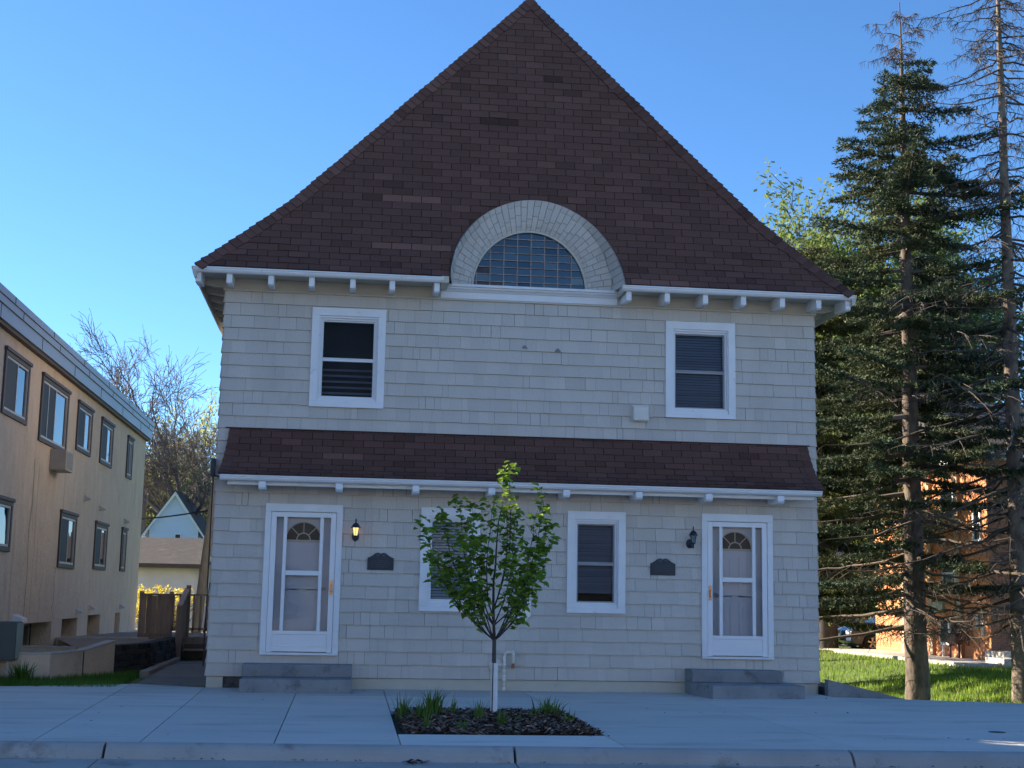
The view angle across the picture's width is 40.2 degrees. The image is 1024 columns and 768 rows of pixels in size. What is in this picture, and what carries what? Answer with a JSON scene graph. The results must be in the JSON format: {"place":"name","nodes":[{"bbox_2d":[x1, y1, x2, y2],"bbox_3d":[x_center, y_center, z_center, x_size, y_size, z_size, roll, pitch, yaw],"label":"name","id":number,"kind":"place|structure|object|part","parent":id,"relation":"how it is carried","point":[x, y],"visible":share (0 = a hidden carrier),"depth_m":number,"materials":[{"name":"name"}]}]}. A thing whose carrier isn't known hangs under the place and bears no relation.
{"place":"outdoors","nodes":[
{"label":"outdoors","id":0,"kind":"place"},
{"bbox_2d":[57,631,206,647],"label":"raised ground","id":1,"kind":"structure","parent":0,"point":[79,643],"depth_m":27.21,"materials":[{"name":"brown soil"}]},
{"bbox_2d":[135,537,211,629],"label":"garage","id":2,"kind":"structure","parent":0,"point":[172,562],"depth_m":47.71,"materials":[{"name":"beige paint"}]},
{"bbox_2d":[142,510,207,519],"bbox_3d":[-9.139,3.461,39.796,6.215,0.996,0.252,3,-9,-9],"label":"overhead cable","id":3,"kind":"object","parent":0,"point":[175,515],"visible":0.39,"depth_m":39.64,"materials":[{"name":"black rubber"}]},
{"bbox_2d":[391,714,402,736],"bbox_3d":[0.695,3.876,15.960,80.139,0.001,8.113,2,-9,-6],"label":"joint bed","id":4,"kind":"object","parent":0,"point":[395,723],"depth_m":15.29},
{"bbox_2d":[0,684,1023,752],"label":"sidewalk","id":5,"kind":"structure","parent":0,"point":[153,713],"depth_m":15.87,"materials":[{"name":"concrete"}]},
{"bbox_2d":[0,0,1023,470],"label":"sky","id":6,"kind":"structure","parent":0,"point":[139,138],"materials":[{"name":"blue"}]},
{"bbox_2d":[128,644,1011,702],"bbox_3d":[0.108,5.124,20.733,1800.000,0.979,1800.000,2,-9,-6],"label":"ground","id":7,"kind":"structure","parent":0,"point":[837,674],"depth_m":39.61,"materials":[{"name":"green plant"}]},
{"bbox_2d":[0,621,23,677],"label":"utility cabinet","id":8,"kind":"object","parent":7,"relation":"on","point":[11,637],"visible":0.76,"depth_m":21.57,"materials":[{"name":"metal"}]},
{"bbox_3d":[-7.671,3.996,21.776,0.015,0.540,0.390,2,-9,-6],"label":"door","id":9,"kind":"part","parent":8,"relation":"part of","materials":[{"name":"grey metal"}]},
{"bbox_2d":[4,659,43,681],"bbox_3d":[-7.428,4.335,21.102,0.834,0.432,0.944,-1,-9,14],"label":"lily clump","id":10,"kind":"object","parent":7,"relation":"on","point":[20,673],"visible":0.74,"depth_m":21.06,"materials":[{"name":"green plant"}]},
{"bbox_2d":[0,668,142,686],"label":"lawn grass","id":11,"kind":"structure","parent":7,"relation":"on","point":[115,678],"depth_m":21.03,"materials":[{"name":"green plant"}]},
{"bbox_2d":[0,637,148,679],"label":"wall","id":12,"kind":"structure","parent":7,"relation":"on","point":[62,658],"depth_m":22.53,"materials":[{"name":"beige paint"}]},
{"bbox_2d":[0,283,154,645],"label":"apartment building","id":13,"kind":"structure","parent":7,"relation":"on","point":[69,552],"depth_m":27.77,"materials":[{"name":"beige paint"}]},
{"bbox_2d":[0,495,15,551],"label":"window","id":14,"kind":"structure","parent":13,"relation":"in","point":[6,503],"depth_m":23.30,"materials":[{"name":"metal"}]},
{"bbox_2d":[0,345,32,425],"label":"window","id":15,"kind":"structure","parent":13,"relation":"in","point":[16,369],"depth_m":23.57,"materials":[{"name":"metal"}]},
{"bbox_2d":[22,623,30,645],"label":"window","id":16,"kind":"structure","parent":13,"relation":"in","point":[27,627],"depth_m":27.01,"materials":[{"name":"glass"}]},
{"bbox_2d":[37,372,71,448],"bbox_3d":[-8.769,0.586,26.754,0.120,1.260,2.560,2,-9,-6],"label":"window","id":17,"kind":"structure","parent":13,"relation":"in","point":[54,397],"depth_m":26.63,"materials":[{"name":"glass"}]},
{"bbox_2d":[49,449,73,472],"bbox_3d":[-8.669,1.485,26.927,0.303,0.400,0.725,2,-9,-6],"label":"air conditioner","id":18,"kind":"object","parent":13,"relation":"attached to","point":[61,460],"visible":1,"depth_m":26.59,"materials":[{"name":"beige metal"}]},
{"bbox_2d":[56,509,78,568],"bbox_3d":[-9.052,3.166,28.415,0.120,1.140,1.740,2,-9,-6],"label":"window","id":19,"kind":"structure","parent":13,"relation":"in","point":[68,520],"depth_m":28.35,"materials":[{"name":"glass"}]},
{"bbox_2d":[75,399,94,456],"bbox_3d":[-9.130,0.961,29.807,0.120,1.040,1.730,2,-9,-6],"label":"window","id":20,"kind":"structure","parent":13,"relation":"in","point":[84,424],"depth_m":29.74,"materials":[{"name":"metal"}]},
{"bbox_2d":[92,520,109,569],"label":"window","id":21,"kind":"structure","parent":13,"relation":"in","point":[101,528],"depth_m":32.18,"materials":[{"name":"metal"}]},
{"bbox_2d":[99,416,115,468],"bbox_3d":[-9.460,1.379,32.581,0.120,1.050,1.680,2,-9,-6],"label":"window","id":22,"kind":"structure","parent":13,"relation":"in","point":[107,427],"depth_m":32.53,"materials":[{"name":"metal"}]},
{"bbox_2d":[119,527,128,571],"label":"window","id":23,"kind":"structure","parent":13,"relation":"in","point":[122,563],"depth_m":35.52,"materials":[{"name":"metal"}]},
{"bbox_2d":[125,435,134,479],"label":"window","id":24,"kind":"structure","parent":13,"relation":"in","point":[130,440],"depth_m":35.99,"materials":[{"name":"glass"}]},
{"bbox_2d":[69,311,216,532],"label":"bare tree","id":25,"kind":"object","parent":7,"relation":"on","point":[143,524],"visible":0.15,"depth_m":89.02,"materials":[{"name":"brown plant"}]},
{"bbox_2d":[73,316,217,532],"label":"bare tree","id":26,"kind":"object","parent":7,"relation":"on","point":[163,464],"visible":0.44,"depth_m":83.13,"materials":[{"name":"brown plant"}]},
{"bbox_2d":[113,637,180,673],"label":"stone wall","id":27,"kind":"structure","parent":7,"relation":"on","point":[138,656],"depth_m":24.49,"materials":[{"name":"black stone"}]},
{"bbox_2d":[139,657,180,677],"bbox_3d":[-6.444,5.202,25.726,0.160,0.170,4.560,2,-9,-6],"label":"walkway edging","id":28,"kind":"object","parent":7,"relation":"on","point":[147,672],"visible":0.64,"depth_m":24.69,"materials":[{"name":"concrete"}]},
{"bbox_2d":[136,658,205,687],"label":"walkway","id":29,"kind":"structure","parent":7,"relation":"on","point":[188,672],"depth_m":23.27,"materials":[{"name":"concrete"}]},
{"bbox_2d":[137,585,208,657],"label":"fence","id":30,"kind":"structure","parent":7,"relation":"on","point":[161,620],"depth_m":28.67,"materials":[{"name":"brown wood"}]},
{"bbox_2d":[141,490,205,537],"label":"gable house","id":31,"kind":"structure","parent":7,"relation":"on","point":[188,525],"depth_m":79.12,"materials":[{"name":"white paint"}]},
{"bbox_2d":[174,533,180,537],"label":"window","id":32,"kind":"structure","parent":31,"relation":"in","point":[176,535],"depth_m":78.93,"materials":[{"name":"black glass"}]},
{"bbox_2d":[133,383,218,526],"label":"budding tree","id":33,"kind":"object","parent":7,"relation":"on","point":[153,512],"visible":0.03,"depth_m":105.88,"materials":[{"name":"brown plant"}]},
{"bbox_2d":[393,706,603,735],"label":"mulch","id":34,"kind":"object","parent":7,"relation":"on","point":[442,722],"visible":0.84,"depth_m":14.85,"materials":[{"name":"brown wood"}]},
{"bbox_2d":[389,691,412,720],"bbox_3d":[-1.216,3.601,15.704,0.363,0.362,0.278,5,-10,-25],"label":"daylily","id":35,"kind":"object","parent":34,"relation":"on","point":[403,708],"visible":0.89,"depth_m":15.72,"materials":[{"name":"green plant"}]},
{"bbox_2d":[409,696,436,719],"bbox_3d":[-0.963,3.582,15.405,0.377,0.320,0.361,7,-10,-33],"label":"daylily","id":36,"kind":"object","parent":34,"relation":"on","point":[419,712],"visible":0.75,"depth_m":15.40,"materials":[{"name":"green plant"}]},
{"bbox_2d":[420,715,431,727],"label":"daylily","id":37,"kind":"object","parent":34,"relation":"on","point":[426,723],"visible":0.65,"depth_m":14.38,"materials":[{"name":"green plant"}]},
{"bbox_2d":[418,688,454,715],"bbox_3d":[-0.874,3.649,16.063,0.530,0.391,0.448,10,-12,-44],"label":"daylily","id":38,"kind":"object","parent":34,"relation":"on","point":[435,704],"visible":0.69,"depth_m":15.96,"materials":[{"name":"green plant"}]},
{"bbox_2d":[448,701,457,715],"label":"daylily","id":39,"kind":"object","parent":34,"relation":"on","point":[454,706],"visible":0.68,"depth_m":16.19,"materials":[{"name":"green plant"}]},
{"bbox_2d":[454,715,467,734],"bbox_3d":[-0.488,3.476,14.287,0.201,0.205,0.249,6,-10,-30],"label":"daylily","id":40,"kind":"object","parent":34,"relation":"on","point":[461,725],"visible":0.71,"depth_m":14.25,"materials":[{"name":"green plant"}]},
{"bbox_2d":[469,699,491,718],"bbox_3d":[-0.375,3.635,15.631,0.353,0.305,0.240,2,-9,-6],"label":"daylily","id":41,"kind":"object","parent":34,"relation":"on","point":[477,712],"visible":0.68,"depth_m":15.59,"materials":[{"name":"green plant"}]},
{"bbox_2d":[413,460,560,712],"bbox_3d":[-0.285,2.397,16.507,1.788,3.064,1.096,2,-9,-6],"label":"sapling","id":42,"kind":"object","parent":34,"relation":"on","point":[531,576],"visible":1,"depth_m":16.48,"materials":[{"name":"green plant"}]},
{"bbox_2d":[493,706,512,727],"bbox_3d":[-0.086,3.521,14.722,0.233,0.264,0.182,-5,-11,34],"label":"daylily","id":43,"kind":"object","parent":34,"relation":"on","point":[500,719],"visible":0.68,"depth_m":14.73,"materials":[{"name":"green plant"}]},
{"bbox_2d":[525,708,547,717],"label":"daylily","id":44,"kind":"object","parent":34,"relation":"on","point":[538,712],"visible":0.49,"depth_m":16.02,"materials":[{"name":"green plant"}]},
{"bbox_2d":[531,696,568,715],"bbox_3d":[0.502,3.800,16.491,0.603,0.274,0.608,0,-9,10],"label":"daylily","id":45,"kind":"object","parent":34,"relation":"on","point":[547,708],"visible":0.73,"depth_m":16.41,"materials":[{"name":"green plant"}]},
{"bbox_2d":[559,710,575,721],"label":"daylily","id":46,"kind":"object","parent":34,"relation":"on","point":[566,718],"visible":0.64,"depth_m":15.28,"materials":[{"name":"green plant"}]},
{"bbox_2d":[192,0,856,698],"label":"house","id":47,"kind":"structure","parent":7,"relation":"on","point":[534,242],"depth_m":21.41,"materials":[{"name":"paint"}]},
{"bbox_2d":[202,458,219,665],"bbox_3d":[-4.370,2.583,20.371,0.101,3.025,0.423,7,-11,-33],"label":"downspout","id":48,"kind":"object","parent":47,"relation":"attached to","point":[213,467],"visible":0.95,"depth_m":20.60,"materials":[{"name":"white metal"}]},
{"bbox_2d":[309,307,386,408],"bbox_3d":[-2.511,-0.375,21.390,1.120,1.529,0.372,2,-9,-6],"label":"window","id":49,"kind":"structure","parent":47,"relation":"in","point":[320,315],"depth_m":21.28,"materials":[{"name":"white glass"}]},
{"bbox_2d":[351,519,360,541],"bbox_3d":[-2.321,2.167,20.770,0.148,0.345,0.204,2,-9,-6],"label":"wall lamp","id":50,"kind":"object","parent":47,"relation":"attached to","point":[355,534],"visible":1,"depth_m":20.71,"materials":[{"name":"black metal"}]},
{"bbox_2d":[367,553,393,569],"bbox_3d":[-1.958,2.643,20.834,0.390,0.258,0.021,2,-9,-6],"label":"plaque","id":51,"kind":"object","parent":47,"relation":"attached to","point":[379,561],"visible":1,"depth_m":20.83,"materials":[{"name":"grey metal"}]},
{"bbox_2d":[418,507,480,611],"bbox_3d":[-0.942,2.642,21.039,0.895,1.539,0.218,2,-9,-6],"label":"window","id":52,"kind":"structure","parent":47,"relation":"in","point":[429,600],"depth_m":21.02,"materials":[{"name":"white glass"}]},
{"bbox_2d":[489,650,514,690],"bbox_3d":[-0.150,4.263,20.756,0.381,0.621,0.108,2,-9,-6],"label":"gas pipe","id":53,"kind":"object","parent":47,"relation":"attached to","point":[501,665],"visible":0.81,"depth_m":20.75,"materials":[{"name":"grey metal"}]},
{"bbox_2d":[514,601,530,620],"bbox_3d":[0.157,3.374,20.965,0.250,0.367,0.024,2,-9,-6],"label":"vent hood","id":54,"kind":"object","parent":47,"relation":"attached to","point":[528,614],"visible":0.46,"depth_m":20.95,"materials":[{"name":"white"}]},
{"bbox_2d":[566,511,625,613],"bbox_3d":[1.269,2.715,21.291,0.898,1.530,0.218,2,-9,-6],"label":"window","id":55,"kind":"structure","parent":47,"relation":"in","point":[600,522],"depth_m":21.30,"materials":[{"name":"white glass"}]},
{"bbox_2d":[631,405,648,421],"bbox_3d":[1.983,0.451,21.596,0.270,0.270,0.104,2,-9,-6],"label":"vent hood","id":56,"kind":"object","parent":47,"relation":"attached to","point":[639,413],"visible":1,"depth_m":21.55,"materials":[{"name":"white plastic"}]},
{"bbox_2d":[650,558,674,575],"bbox_3d":[2.300,2.788,21.319,0.390,0.258,0.021,2,-9,-6],"label":"plaque","id":57,"kind":"object","parent":47,"relation":"attached to","point":[660,566],"visible":1,"depth_m":21.31,"materials":[{"name":"grey metal"}]},
{"bbox_2d":[686,526,697,548],"bbox_3d":[2.759,2.342,21.349,0.156,0.345,0.204,2,-9,-6],"label":"wall lamp","id":58,"kind":"object","parent":47,"relation":"attached to","point":[689,543],"visible":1,"depth_m":21.34,"materials":[{"name":"black metal"}]},
{"bbox_2d":[665,321,735,418],"bbox_3d":[2.937,-0.205,21.935,1.115,1.524,0.218,2,-9,-6],"label":"window","id":59,"kind":"structure","parent":47,"relation":"in","point":[724,333],"depth_m":21.95,"materials":[{"name":"white glass"}]},
{"bbox_2d":[834,544,874,589],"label":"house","id":60,"kind":"structure","parent":7,"relation":"on","point":[840,553],"depth_m":80.56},
{"bbox_2d":[838,613,871,644],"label":"parked car","id":61,"kind":"object","parent":7,"relation":"on","point":[856,620],"visible":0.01,"depth_m":58.63,"materials":[{"name":"silver metal"}]},
{"bbox_2d":[838,618,875,648],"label":"parked car","id":62,"kind":"object","parent":7,"relation":"on","point":[866,641],"visible":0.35,"depth_m":54.98,"materials":[{"name":"black paint"}]},
{"bbox_2d":[816,679,901,698],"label":"retaining curb","id":63,"kind":"structure","parent":7,"relation":"on","point":[830,688],"depth_m":21.16,"materials":[{"name":"concrete"}]},
{"bbox_2d":[793,242,979,634],"bbox_3d":[7.574,2.018,38.708,8.514,12.405,9.290,-7,-12,44],"label":"spruce tree","id":64,"kind":"object","parent":7,"relation":"on","point":[831,443],"visible":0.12,"depth_m":37.91,"materials":[{"name":"green plant"}]},
{"bbox_2d":[818,397,955,632],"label":"spring tree","id":65,"kind":"object","parent":7,"relation":"on","point":[886,535],"visible":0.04,"depth_m":45.70,"materials":[{"name":"green plant"}]},
{"bbox_2d":[754,158,1023,647],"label":"spring tree","id":66,"kind":"object","parent":7,"relation":"on","point":[817,239],"visible":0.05,"depth_m":55.81,"materials":[{"name":"green plant"}]},
{"bbox_2d":[819,648,1000,667],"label":"concrete walk","id":67,"kind":"structure","parent":7,"relation":"on","point":[897,655],"depth_m":44.44,"materials":[{"name":"concrete"}]},
{"bbox_2d":[939,619,953,656],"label":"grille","id":68,"kind":"object","parent":67,"relation":"on","point":[943,647],"visible":0.43,"depth_m":45.36,"materials":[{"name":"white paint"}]},
{"bbox_2d":[815,287,1005,479],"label":"spruce tree","id":69,"kind":"object","parent":7,"relation":"on","point":[938,473],"visible":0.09,"depth_m":40.10,"materials":[{"name":"green plant"}]},
{"bbox_2d":[810,2,1023,699],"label":"spruce tree","id":70,"kind":"object","parent":7,"relation":"on","point":[901,181],"visible":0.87,"depth_m":31.78,"materials":[{"name":"green plant"}]},
{"bbox_2d":[816,0,1023,702],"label":"dead conifer","id":71,"kind":"object","parent":7,"relation":"on","point":[1013,415],"visible":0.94,"depth_m":31.01,"materials":[{"name":"brown plant"}]},
{"bbox_2d":[834,680,1016,702],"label":"dry stalks","id":72,"kind":"object","parent":7,"relation":"on","point":[986,699],"visible":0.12,"depth_m":29.53,"materials":[{"name":"plant"}]},
{"bbox_2d":[874,402,1023,659],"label":"brick building","id":73,"kind":"structure","parent":7,"relation":"on","point":[971,652],"depth_m":44.26,"materials":[{"name":"brick"}]},
{"bbox_2d":[940,492,952,520],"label":"window","id":74,"kind":"structure","parent":73,"relation":"in","point":[951,497],"depth_m":45.76,"materials":[{"name":"grey glass"}]},
{"bbox_2d":[942,555,954,581],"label":"window","id":75,"kind":"structure","parent":73,"relation":"in","point":[948,579],"depth_m":45.54,"materials":[{"name":"grey glass"}]},
{"bbox_2d":[971,509,982,540],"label":"window","id":76,"kind":"structure","parent":73,"relation":"in","point":[978,515],"depth_m":43.60,"materials":[{"name":"white glass"}]},
{"bbox_2d":[946,623,969,657],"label":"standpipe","id":77,"kind":"object","parent":7,"relation":"on","point":[957,643],"visible":0.54,"depth_m":43.83,"materials":[{"name":"metal"}]},
{"bbox_2d":[985,651,1010,667],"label":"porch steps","id":78,"kind":"structure","parent":7,"relation":"on","point":[993,657],"depth_m":40.77,"materials":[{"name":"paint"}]},
{"bbox_2d":[819,649,1023,702],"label":"bank grass","id":79,"kind":"structure","parent":0,"point":[988,673],"depth_m":36.38,"materials":[{"name":"green plant"}]},
{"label":"road","id":80,"kind":"structure","parent":0,"visible":0},
{"bbox_2d":[0,757,914,767],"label":"gutter pan","id":81,"kind":"object","parent":80,"relation":"on","point":[61,763],"visible":0.71,"depth_m":12.35,"materials":[{"name":"concrete"}]},
{"bbox_2d":[403,759,426,763],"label":"dead leaf","id":82,"kind":"object","parent":81,"relation":"on","point":[408,761],"visible":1,"depth_m":12.51,"materials":[{"name":"brown plant"}]},
{"bbox_2d":[16,687,1022,767],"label":"grit","id":83,"kind":"object","parent":81,"relation":"on","point":[548,763],"visible":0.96,"depth_m":12.75,"materials":[{"name":"grey gravel"}]},
{"bbox_2d":[0,740,1023,767],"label":"curb","id":84,"kind":"structure","parent":80,"relation":"on","point":[97,750],"depth_m":12.74,"materials":[{"name":"concrete"}]},
{"label":"back yard","id":85,"kind":"structure","parent":0,"visible":0},
{"bbox_2d":[135,584,205,629],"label":"forsythia","id":86,"kind":"object","parent":85,"relation":"on","point":[149,590],"visible":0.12,"depth_m":40.30,"materials":[{"name":"yellow plant"}]},
{"bbox_2d":[191,477,214,632],"bbox_3d":[-7.451,4.130,34.242,0.644,4.317,0.245,2,-9,-6],"label":"utility pole","id":87,"kind":"object","parent":85,"relation":"on","point":[202,583],"visible":0.46,"depth_m":34.09,"materials":[{"name":"wood"}]}
]}

